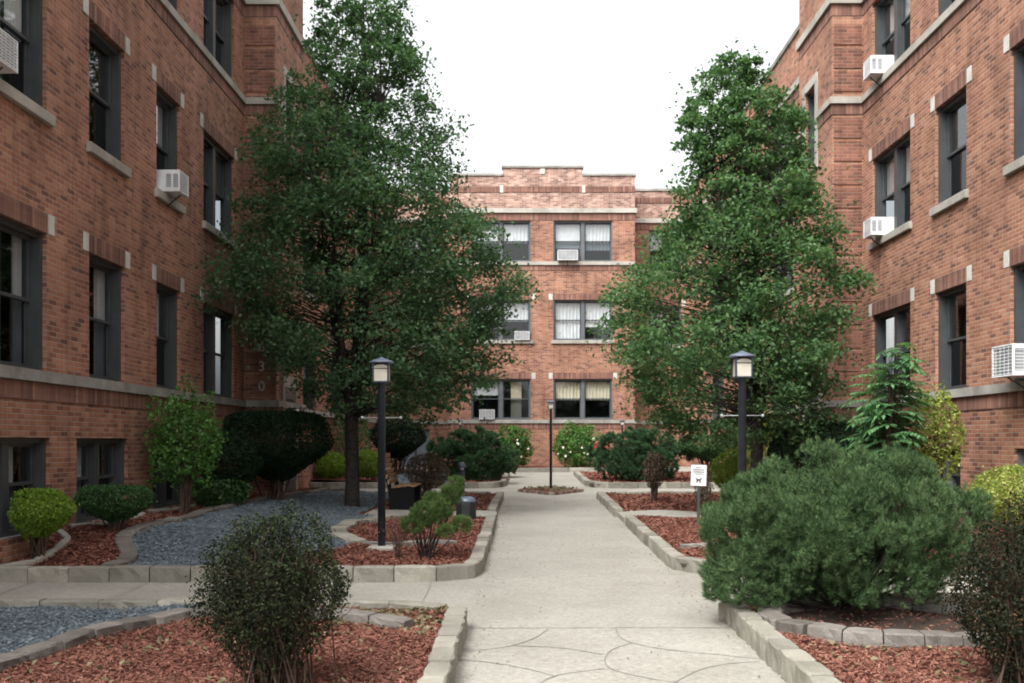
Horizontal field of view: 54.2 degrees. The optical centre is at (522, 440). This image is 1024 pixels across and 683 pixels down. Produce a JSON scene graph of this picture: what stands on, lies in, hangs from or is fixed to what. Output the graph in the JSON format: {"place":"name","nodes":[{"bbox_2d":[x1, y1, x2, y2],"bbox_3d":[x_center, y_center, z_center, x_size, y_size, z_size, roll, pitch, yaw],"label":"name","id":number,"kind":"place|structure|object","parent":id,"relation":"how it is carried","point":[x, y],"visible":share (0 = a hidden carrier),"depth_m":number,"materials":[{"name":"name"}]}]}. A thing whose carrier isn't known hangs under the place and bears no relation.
{"place":"outdoors","nodes":[
{"label":"outdoors","id":0,"kind":"place"},
{"bbox_2d":[0,606,185,653],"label":"gravel bed","id":1,"kind":"object","parent":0,"point":[52,621],"visible":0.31,"depth_m":8.40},
{"bbox_2d":[0,471,451,653],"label":"blue gravel","id":2,"kind":"structure","parent":1,"relation":"on","point":[240,509],"depth_m":12.64,"materials":[{"name":"gravel"}]},
{"bbox_2d":[0,606,445,682],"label":"mulch bed","id":3,"kind":"object","parent":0,"point":[201,661],"visible":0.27,"depth_m":7.00,"materials":[{"name":"wood"}]},
{"bbox_2d":[184,493,358,682],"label":"bare stemmed bush","id":4,"kind":"object","parent":3,"relation":"on","point":[270,603],"visible":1,"depth_m":6.00,"materials":[{"name":"green plant"}]},
{"bbox_2d":[6,605,995,682],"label":"leaf litter","id":5,"kind":"object","parent":3,"relation":"on","point":[427,627],"visible":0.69,"depth_m":7.38,"materials":[{"name":"plant"}]},
{"bbox_2d":[0,468,1013,682],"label":"wood mulch","id":6,"kind":"object","parent":3,"relation":"on","point":[118,651],"visible":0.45,"depth_m":7.40,"materials":[{"name":"wood"}]},
{"bbox_2d":[12,488,495,565],"bbox_3d":[-3.288,1.310,17.750,5.425,0.364,12.900,0,0,0],"label":"mulch bed","id":7,"kind":"object","parent":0,"point":[115,554],"visible":0.14,"depth_m":12.54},
{"bbox_2d":[7,485,79,558],"bbox_3d":[-5.611,0.981,11.855,0.651,0.926,0.902,0,0,0],"label":"lime bush","id":8,"kind":"object","parent":7,"relation":"on","point":[39,527],"visible":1,"depth_m":11.69,"materials":[{"name":"green plant"}]},
{"bbox_2d":[71,483,157,531],"bbox_3d":[-5.329,0.872,13.090,1.103,0.651,0.999,0,0,27],"label":"clipped bush","id":9,"kind":"object","parent":7,"relation":"on","point":[122,509],"visible":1,"depth_m":12.88,"materials":[{"name":"green plant"}]},
{"bbox_2d":[142,374,228,513],"bbox_3d":[-5.328,0.063,15.703,1.240,2.268,1.394,0,0,0],"label":"tall leafy shrub","id":10,"kind":"object","parent":7,"relation":"on","point":[190,452],"visible":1,"depth_m":15.66,"materials":[{"name":"green plant"}]},
{"bbox_2d":[191,473,253,506],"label":"ground shrub","id":11,"kind":"object","parent":7,"relation":"on","point":[204,494],"visible":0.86,"depth_m":17.21,"materials":[{"name":"green plant"}]},
{"bbox_2d":[197,428,264,500],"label":"clipped yew","id":12,"kind":"object","parent":7,"relation":"on","point":[236,469],"visible":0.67,"depth_m":17.56,"materials":[{"name":"green plant"}]},
{"bbox_2d":[361,357,401,550],"bbox_3d":[-1.880,0.211,13.300,0.548,2.652,0.340,0,0,0],"label":"lamp post","id":13,"kind":"object","parent":7,"relation":"on","point":[381,372],"visible":0.95,"depth_m":13.25,"materials":[{"name":"metal"}]},
{"bbox_2d":[377,514,413,558],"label":"twiggy shrub","id":14,"kind":"object","parent":7,"relation":"on","point":[397,551],"visible":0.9,"depth_m":12.30,"materials":[{"name":"brown plant"}]},
{"bbox_2d":[386,453,421,509],"bbox_3d":[-2.426,0.787,19.850,0.717,1.088,1.300,0,0,0],"label":"park bench","id":15,"kind":"object","parent":7,"relation":"on","point":[405,496],"visible":0.84,"depth_m":19.23,"materials":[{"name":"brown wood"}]},
{"bbox_2d":[404,452,452,499],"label":"reddish bare bush","id":16,"kind":"object","parent":7,"relation":"on","point":[428,478],"visible":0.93,"depth_m":20.48,"materials":[{"name":"brown plant"}]},
{"bbox_2d":[398,475,474,558],"bbox_3d":[-1.089,0.945,12.441,0.980,1.087,0.595,0,0,-12],"label":"dwarf pine","id":17,"kind":"object","parent":7,"relation":"on","point":[433,508],"visible":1,"depth_m":12.39,"materials":[{"name":"green plant"}]},
{"bbox_2d":[456,496,475,518],"bbox_3d":[-1.000,1.186,17.600,0.350,0.425,0.350,0,0,0],"label":"trash can","id":18,"kind":"object","parent":7,"relation":"on","point":[467,506],"visible":0.76,"depth_m":17.45,"materials":[{"name":"metal"}]},
{"bbox_2d":[133,490,388,565],"bbox_3d":[-3.438,1.311,17.750,3.315,0.365,12.900,0,0,0],"label":"gravel bed","id":19,"kind":"object","parent":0,"point":[167,552],"visible":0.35,"depth_m":12.96,"materials":[{"name":"gravel"}]},
{"bbox_2d":[218,406,338,499],"bbox_3d":[-4.729,0.247,19.270,2.278,1.864,2.458,0,0,0],"label":"clipped yew","id":20,"kind":"object","parent":19,"relation":"on","point":[279,470],"visible":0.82,"depth_m":18.78,"materials":[{"name":"green plant"}]},
{"bbox_2d":[187,0,548,506],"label":"deciduous tree","id":21,"kind":"object","parent":19,"relation":"on","point":[292,344],"visible":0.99,"depth_m":18.70,"materials":[{"name":"green plant"}]},
{"bbox_2d":[336,480,376,513],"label":"ground","id":22,"kind":"structure","parent":0,"point":[360,481],"depth_m":32.07,"materials":[{"name":"concrete"}]},
{"bbox_2d":[1,529,70,565],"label":"stone edging","id":23,"kind":"object","parent":22,"relation":"on","point":[65,536],"depth_m":12.01,"materials":[{"name":"stone"}]},
{"bbox_2d":[0,0,382,564],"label":"apartment wing","id":24,"kind":"structure","parent":22,"relation":"on","point":[108,108],"depth_m":15.14,"materials":[{"name":"brick"}]},
{"bbox_2d":[0,28,17,73],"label":"air conditioner","id":25,"kind":"object","parent":24,"relation":"on","point":[8,54],"visible":1,"depth_m":11.11,"materials":[{"name":"grey"}]},
{"bbox_2d":[0,438,45,537],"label":"window","id":26,"kind":"structure","parent":24,"relation":"in","point":[36,447],"depth_m":12.24,"materials":[{"name":"glass"}]},
{"bbox_2d":[0,191,54,369],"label":"window","id":27,"kind":"structure","parent":24,"relation":"in","point":[20,317],"depth_m":12.42,"materials":[{"name":"glass"}]},
{"bbox_2d":[0,0,55,126],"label":"window","id":28,"kind":"structure","parent":24,"relation":"in","point":[24,88],"depth_m":12.50,"materials":[{"name":"glass"}]},
{"bbox_2d":[77,438,123,522],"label":"window","id":29,"kind":"structure","parent":24,"relation":"in","point":[91,475],"depth_m":14.28,"materials":[{"name":"glass"}]},
{"bbox_2d":[83,231,129,381],"bbox_3d":[-6.149,-1.863,14.445,0.318,2.005,1.610,0,0,0],"label":"window","id":30,"kind":"structure","parent":24,"relation":"in","point":[107,260],"depth_m":14.87,"materials":[{"name":"glass"}]},
{"bbox_2d":[83,0,131,177],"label":"window","id":31,"kind":"structure","parent":24,"relation":"in","point":[104,143],"depth_m":14.81,"materials":[{"name":"glass"}]},
{"bbox_2d":[152,264,183,389],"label":"window","id":32,"kind":"structure","parent":24,"relation":"in","point":[168,284],"depth_m":17.39,"materials":[{"name":"glass"}]},
{"bbox_2d":[152,63,185,214],"bbox_3d":[-6.111,-5.048,16.935,0.362,2.135,1.510,0,0,0],"label":"window","id":33,"kind":"structure","parent":24,"relation":"in","point":[168,97],"depth_m":17.30,"materials":[{"name":"glass"}]},
{"bbox_2d":[153,439,184,508],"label":"window","id":34,"kind":"structure","parent":24,"relation":"in","point":[166,496],"depth_m":17.08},
{"bbox_2d":[156,170,188,206],"bbox_3d":[-5.970,-4.215,16.800,0.560,0.569,0.440,0,0,0],"label":"air conditioner","id":35,"kind":"object","parent":24,"relation":"on","point":[173,184],"visible":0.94,"depth_m":16.59,"materials":[{"name":"grey"}]},
{"bbox_2d":[204,0,230,77],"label":"window","id":36,"kind":"structure","parent":24,"relation":"in","point":[219,46],"depth_m":20.61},
{"bbox_2d":[200,287,236,397],"bbox_3d":[-6.149,-1.863,19.775,0.318,2.005,2.370,0,0,0],"label":"window","id":37,"kind":"structure","parent":24,"relation":"in","point":[217,367],"depth_m":20.28,"materials":[{"name":"glass"}]},
{"bbox_2d":[200,112,237,249],"bbox_3d":[-6.119,-5.048,19.775,0.378,2.135,2.370,0,0,0],"label":"window","id":38,"kind":"structure","parent":24,"relation":"in","point":[216,205],"depth_m":19.79,"materials":[{"name":"glass"}]},
{"bbox_2d":[285,387,295,490],"bbox_3d":[-5.282,0.030,22.650,0.035,2.440,1.080,0,0,0],"label":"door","id":39,"kind":"structure","parent":24,"relation":"in","point":[289,396],"depth_m":22.74,"materials":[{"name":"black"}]},
{"bbox_2d":[303,343,316,409],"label":"window","id":40,"kind":"structure","parent":24,"relation":"in","point":[304,377],"depth_m":28.80,"materials":[{"name":"glass"}]},
{"bbox_2d":[0,606,413,672],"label":"stone edging","id":41,"kind":"object","parent":22,"relation":"on","point":[60,642],"visible":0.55,"depth_m":7.87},
{"bbox_2d":[101,487,344,565],"bbox_3d":[-4.809,1.329,17.719,0.863,0.515,12.806,0,0,2],"label":"stone edging","id":42,"kind":"object","parent":22,"relation":"on","point":[126,545],"visible":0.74,"depth_m":13.15,"materials":[{"name":"stone"}]},
{"bbox_2d":[329,514,407,543],"bbox_3d":[-2.411,1.417,15.952,1.041,0.289,4.445,0,0,7],"label":"stone edging","id":43,"kind":"object","parent":22,"relation":"on","point":[342,527],"visible":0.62,"depth_m":15.28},
{"bbox_2d":[362,540,456,545],"bbox_3d":[-1.549,1.468,13.715,1.289,0.222,0.144,0,0,0],"label":"stone edging","id":44,"kind":"object","parent":22,"relation":"on","point":[410,542],"visible":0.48,"depth_m":13.66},
{"bbox_2d":[383,165,692,466],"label":"apartment block","id":45,"kind":"structure","parent":22,"relation":"on","point":[596,221],"depth_m":41.10,"materials":[{"name":"brick"}]},
{"bbox_2d":[471,221,530,260],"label":"window","id":46,"kind":"structure","parent":45,"relation":"in","point":[520,230],"depth_m":41.33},
{"bbox_2d":[467,294,535,343],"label":"window","id":47,"kind":"structure","parent":45,"relation":"in","point":[524,318],"depth_m":41.33,"materials":[{"name":"glass"}]},
{"bbox_2d":[471,373,535,419],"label":"window","id":48,"kind":"structure","parent":45,"relation":"in","point":[515,407],"depth_m":41.33,"materials":[{"name":"glass"}]},
{"bbox_2d":[557,250,577,265],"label":"air conditioner","id":49,"kind":"object","parent":45,"relation":"attached to","point":[567,255],"visible":1,"depth_m":40.86,"materials":[{"name":"grey"}]},
{"bbox_2d":[553,221,611,260],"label":"window","id":50,"kind":"structure","parent":45,"relation":"in","point":[592,240],"depth_m":41.33,"materials":[{"name":"glass"}]},
{"bbox_2d":[549,373,616,419],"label":"window","id":51,"kind":"structure","parent":45,"relation":"in","point":[576,396],"depth_m":41.33,"materials":[{"name":"glass"}]},
{"bbox_2d":[549,294,616,343],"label":"window","id":52,"kind":"structure","parent":45,"relation":"in","point":[570,320],"depth_m":41.37,"materials":[{"name":"glass"}]},
{"bbox_2d":[649,231,679,267],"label":"window","id":53,"kind":"structure","parent":45,"relation":"in","point":[654,247],"depth_m":43.23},
{"bbox_2d":[645,300,685,347],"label":"window","id":54,"kind":"structure","parent":45,"relation":"in","point":[683,301],"depth_m":43.06,"materials":[{"name":"glass"}]},
{"bbox_2d":[559,37,880,468],"bbox_3d":[3.845,-3.117,18.744,5.711,9.132,5.064,0,0,-28],"label":"deciduous tree","id":55,"kind":"object","parent":22,"relation":"on","point":[737,136],"visible":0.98,"depth_m":18.12,"materials":[{"name":"green plant"}]},
{"bbox_2d":[693,0,1023,518],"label":"apartment wing","id":56,"kind":"structure","parent":22,"relation":"on","point":[927,138],"depth_m":18.07,"materials":[{"name":"brick"}]},
{"bbox_2d":[808,91,813,165],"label":"window","id":57,"kind":"structure","parent":56,"relation":"in","point":[810,97],"depth_m":23.39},
{"bbox_2d":[863,55,893,86],"bbox_3d":[7.263,-7.465,20.300,0.560,0.569,0.440,0,0,0],"label":"air conditioner","id":58,"kind":"object","parent":56,"relation":"attached to","point":[875,67],"visible":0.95,"depth_m":20.09,"materials":[{"name":"grey"}]},
{"bbox_2d":[867,113,913,250],"bbox_3d":[7.404,-5.048,19.855,0.362,2.135,2.430,0,0,0],"label":"window","id":59,"kind":"structure","parent":56,"relation":"in","point":[891,149],"depth_m":19.86,"materials":[{"name":"glass"}]},
{"bbox_2d":[863,217,893,246],"bbox_3d":[7.263,-4.215,20.300,0.560,0.569,0.440,0,0,0],"label":"air conditioner","id":60,"kind":"object","parent":59,"relation":"in","point":[877,227],"visible":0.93,"depth_m":20.08,"materials":[{"name":"grey"}]},
{"bbox_2d":[869,287,913,395],"bbox_3d":[7.442,-1.863,19.855,0.318,2.005,2.430,0,0,0],"label":"window","id":61,"kind":"structure","parent":56,"relation":"in","point":[896,306],"depth_m":19.91,"materials":[{"name":"glass"}]},
{"bbox_2d":[875,0,909,61],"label":"window","id":62,"kind":"structure","parent":56,"relation":"in","point":[898,41],"depth_m":20.32,"materials":[{"name":"glass"}]},
{"bbox_2d":[922,447,959,504],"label":"window","id":63,"kind":"structure","parent":56,"relation":"in","point":[956,479],"depth_m":17.42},
{"bbox_2d":[929,65,971,216],"bbox_3d":[7.412,-5.048,17.070,0.378,2.135,1.620,0,0,0],"label":"window","id":64,"kind":"structure","parent":56,"relation":"in","point":[952,190],"depth_m":17.45,"materials":[{"name":"glass"}]},
{"bbox_2d":[930,265,971,390],"bbox_3d":[7.442,-1.863,17.070,0.318,2.005,1.620,0,0,0],"label":"window","id":65,"kind":"structure","parent":56,"relation":"in","point":[951,352],"depth_m":17.53,"materials":[{"name":"glass"}]},
{"bbox_2d":[992,343,1023,387],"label":"air conditioner","id":66,"kind":"object","parent":56,"relation":"attached to","point":[1009,361],"visible":1,"depth_m":14.22,"materials":[{"name":"grey"}]},
{"bbox_2d":[1003,244,1023,381],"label":"window","id":67,"kind":"structure","parent":56,"relation":"in","point":[1014,257],"depth_m":14.91,"materials":[{"name":"glass"}]},
{"bbox_2d":[1003,21,1023,176],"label":"window","id":68,"kind":"structure","parent":56,"relation":"in","point":[1014,40],"depth_m":14.91,"materials":[{"name":"glass"}]},
{"bbox_2d":[757,594,997,647],"bbox_3d":[3.045,1.535,8.304,2.184,0.302,1.836,0,0,0],"label":"stone edging","id":69,"kind":"object","parent":22,"relation":"on","point":[778,619],"visible":0.43,"depth_m":7.62,"materials":[{"name":"stone"}]},
{"bbox_2d":[311,477,502,483],"bbox_3d":[-3.288,1.112,32.025,5.425,0.248,7.650,0,0,0],"label":"mulch bed","id":70,"kind":"object","parent":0,"point":[373,480],"visible":0.11,"depth_m":28.52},
{"bbox_2d":[315,451,344,480],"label":"box bush","id":71,"kind":"object","parent":70,"relation":"on","point":[336,460],"visible":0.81,"depth_m":28.53,"materials":[{"name":"green plant"}]},
{"bbox_2d":[331,413,373,474],"bbox_3d":[-5.316,-0.014,31.487,1.303,2.194,1.658,0,0,0],"label":"background shrub","id":72,"kind":"object","parent":70,"relation":"on","point":[363,432],"visible":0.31,"depth_m":31.32,"materials":[{"name":"green plant"}]},
{"bbox_2d":[359,449,377,477],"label":"box bush","id":73,"kind":"object","parent":70,"relation":"on","point":[368,467],"visible":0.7,"depth_m":29.02,"materials":[{"name":"green plant"}]},
{"bbox_2d":[425,425,519,480],"bbox_3d":[-1.531,0.363,30.232,2.556,1.786,2.719,0,0,-44],"label":"spreading pine","id":74,"kind":"object","parent":70,"relation":"on","point":[477,454],"visible":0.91,"depth_m":29.87,"materials":[{"name":"green plant"}]},
{"bbox_2d":[0,467,992,682],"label":"walkway","id":75,"kind":"structure","parent":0,"point":[642,597],"depth_m":10.14,"materials":[{"name":"concrete"}]},
{"bbox_2d":[0,597,446,610],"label":"stone kerb","id":76,"kind":"structure","parent":75,"relation":"on","point":[97,603],"depth_m":9.08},
{"bbox_2d":[0,514,495,582],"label":"stone kerb","id":77,"kind":"structure","parent":75,"relation":"on","point":[473,566],"depth_m":11.19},
{"bbox_2d":[309,473,509,487],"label":"stone kerb","id":78,"kind":"structure","parent":75,"relation":"on","point":[503,480],"depth_m":28.02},
{"bbox_2d":[417,607,467,682],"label":"stone kerb","id":79,"kind":"structure","parent":75,"relation":"on","point":[445,653],"depth_m":7.15,"materials":[{"name":"stone"}]},
{"bbox_2d":[487,491,503,513],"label":"stone kerb","id":80,"kind":"structure","parent":75,"relation":"on","point":[496,502],"depth_m":20.97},
{"bbox_2d":[446,468,604,471],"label":"stone kerb","id":81,"kind":"structure","parent":75,"relation":"on","point":[553,469],"depth_m":37.80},
{"bbox_2d":[365,509,700,522],"bbox_3d":[1.250,1.397,18.600,8.200,0.265,1.200,0,0,0],"label":"stepping strip","id":82,"kind":"object","parent":75,"relation":"on","point":[622,515],"visible":0.26,"depth_m":18.64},
{"bbox_2d":[518,484,583,494],"bbox_3d":[0.740,1.280,26.600,1.526,0.181,2.366,0,0,32],"label":"brick planter","id":83,"kind":"object","parent":75,"relation":"on","point":[553,490],"visible":0.98,"depth_m":26.22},
{"bbox_2d":[547,400,554,487],"bbox_3d":[0.740,0.138,26.550,0.233,2.447,0.233,0,0,0],"label":"lamp post","id":84,"kind":"object","parent":83,"relation":"on","point":[550,404],"visible":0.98,"depth_m":26.52,"materials":[{"name":"metal"}]},
{"bbox_2d":[596,492,622,516],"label":"stone kerb","id":85,"kind":"structure","parent":75,"relation":"on","point":[613,507],"depth_m":20.89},
{"bbox_2d":[574,470,718,487],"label":"stone kerb","id":86,"kind":"structure","parent":75,"relation":"on","point":[582,479],"depth_m":28.02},
{"bbox_2d":[610,491,719,494],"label":"stone kerb","id":87,"kind":"structure","parent":75,"relation":"on","point":[646,492],"depth_m":24.12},
{"bbox_2d":[726,604,841,682],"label":"stone kerb","id":88,"kind":"structure","parent":75,"relation":"on","point":[786,659],"depth_m":7.17,"materials":[{"name":"stone"}]},
{"bbox_2d":[625,515,1003,575],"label":"stone kerb","id":89,"kind":"structure","parent":75,"relation":"on","point":[667,554],"depth_m":13.11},
{"bbox_2d":[718,593,990,620],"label":"stone kerb","id":90,"kind":"structure","parent":75,"relation":"on","point":[722,609],"depth_m":9.04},
{"bbox_2d":[215,0,893,354],"label":"sky","id":91,"kind":"structure","parent":0,"point":[590,84],"materials":[{"name":"white"}]},
{"bbox_2d":[518,466,604,467],"bbox_3d":[0.800,1.051,39.525,7.600,0.088,3.150,0,0,0],"label":"mulch bed","id":92,"kind":"object","parent":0,"point":[547,467],"visible":0.2,"depth_m":39.88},
{"bbox_2d":[499,423,534,467],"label":"hydrangea","id":93,"kind":"object","parent":92,"relation":"on","point":[519,442],"visible":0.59,"depth_m":39.03,"materials":[{"name":"green plant"}]},
{"bbox_2d":[552,420,602,467],"bbox_3d":[2.082,0.127,39.179,1.851,1.929,1.844,0,0,-37],"label":"hydrangea","id":94,"kind":"object","parent":92,"relation":"on","point":[577,439],"visible":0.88,"depth_m":38.89,"materials":[{"name":"green plant"}]},
{"bbox_2d":[580,471,732,481],"bbox_3d":[4.593,1.164,32.025,5.395,0.156,7.650,0,0,0],"label":"mulch bed","id":95,"kind":"object","parent":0,"point":[642,481],"visible":0.16,"depth_m":31.19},
{"bbox_2d":[585,425,695,480],"bbox_3d":[3.602,0.365,30.110,3.486,1.772,2.525,0,0,0],"label":"spreading pine","id":96,"kind":"object","parent":95,"relation":"on","point":[638,444],"visible":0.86,"depth_m":29.73,"materials":[{"name":"green plant"}]},
{"bbox_2d":[678,434,731,478],"bbox_3d":[5.431,0.504,29.494,1.700,1.474,1.592,0,0,0],"label":"clipped hedge mound","id":97,"kind":"object","parent":95,"relation":"on","point":[707,454],"visible":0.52,"depth_m":29.15,"materials":[{"name":"green plant"}]},
{"bbox_2d":[605,493,1009,563],"bbox_3d":[4.593,1.347,18.025,5.395,0.279,12.350,0,0,0],"label":"mulch bed","id":98,"kind":"object","parent":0,"point":[997,532],"visible":0.09,"depth_m":16.00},
{"bbox_2d":[642,451,666,501],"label":"reddish bare bush","id":99,"kind":"object","parent":98,"relation":"on","point":[652,479],"visible":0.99,"depth_m":21.63,"materials":[{"name":"brown plant"}]},
{"bbox_2d":[691,465,706,525],"bbox_3d":[2.860,0.917,16.291,0.262,1.063,0.042,0,0,0],"label":"notice sign","id":100,"kind":"object","parent":98,"relation":"on","point":[698,476],"visible":1,"depth_m":16.28,"materials":[{"name":"grey"}]},
{"bbox_2d":[693,463,713,519],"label":"climbing shrub","id":101,"kind":"object","parent":98,"relation":"on","point":[704,495],"visible":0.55,"depth_m":16.86,"materials":[{"name":"brown plant"}]},
{"bbox_2d":[710,451,746,500],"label":"box bush","id":102,"kind":"object","parent":98,"relation":"on","point":[716,464],"visible":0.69,"depth_m":21.03,"materials":[{"name":"green plant"}]},
{"bbox_2d":[720,351,763,556],"bbox_3d":[2.730,0.226,12.450,0.548,2.698,0.340,0,0,0],"label":"lamp post","id":103,"kind":"object","parent":98,"relation":"on","point":[742,366],"visible":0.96,"depth_m":12.40,"materials":[{"name":"metal"}]},
{"bbox_2d":[725,411,794,474],"bbox_3d":[5.643,0.264,23.511,1.799,2.042,1.355,0,0,25],"label":"yellow green shrub","id":104,"kind":"object","parent":98,"relation":"on","point":[748,458],"visible":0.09,"depth_m":23.30,"materials":[{"name":"green plant"}]},
{"bbox_2d":[763,415,871,485],"bbox_3d":[5.650,0.412,18.535,2.519,1.787,2.029,0,0,0],"label":"clipped yew","id":105,"kind":"object","parent":98,"relation":"on","point":[837,432],"visible":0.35,"depth_m":18.05,"materials":[{"name":"green plant"}]},
{"bbox_2d":[840,333,937,513],"bbox_3d":[5.435,-0.136,14.932,1.442,2.905,1.793,0,0,0],"label":"feathery sapling","id":106,"kind":"object","parent":98,"relation":"on","point":[880,417],"visible":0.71,"depth_m":14.68,"materials":[{"name":"green plant"}]},
{"bbox_2d":[903,380,967,515],"bbox_3d":[6.247,0.177,15.226,0.992,2.188,0.919,0,0,0],"label":"yellow green shrub","id":107,"kind":"object","parent":98,"relation":"on","point":[933,451],"visible":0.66,"depth_m":15.05,"materials":[{"name":"green plant"}]},
{"bbox_2d":[965,460,1023,548],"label":"lime hedge","id":108,"kind":"object","parent":98,"relation":"on","point":[995,489],"visible":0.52,"depth_m":12.45,"materials":[{"name":"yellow plant"}]},
{"bbox_2d":[788,601,996,682],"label":"mulch bed","id":109,"kind":"object","parent":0,"point":[907,665],"visible":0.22,"depth_m":6.82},
{"bbox_2d":[752,601,986,650],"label":"soil","id":110,"kind":"structure","parent":109,"relation":"on","point":[889,614],"depth_m":8.52,"materials":[{"name":"soil"}]},
{"bbox_2d":[695,434,995,610],"bbox_3d":[2.850,0.726,9.074,2.734,1.603,2.487,0,0,0],"label":"mugo pine","id":111,"kind":"object","parent":110,"relation":"on","point":[844,537],"visible":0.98,"depth_m":8.47,"materials":[{"name":"green plant"}]},
{"bbox_2d":[936,487,1023,682],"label":"bare stemmed bush","id":112,"kind":"object","parent":109,"relation":"on","point":[1005,591],"visible":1,"depth_m":6.16,"materials":[{"name":"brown plant"}]},
{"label":"gravel bed","id":113,"kind":"structure","parent":0,"visible":0},
{"bbox_2d":[367,416,428,474],"bbox_3d":[-4.141,0.144,32.985,2.054,1.965,1.808,0,0,0],"label":"background shrub","id":114,"kind":"object","parent":113,"relation":"on","point":[400,449],"visible":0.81,"depth_m":32.69,"materials":[{"name":"green plant"}]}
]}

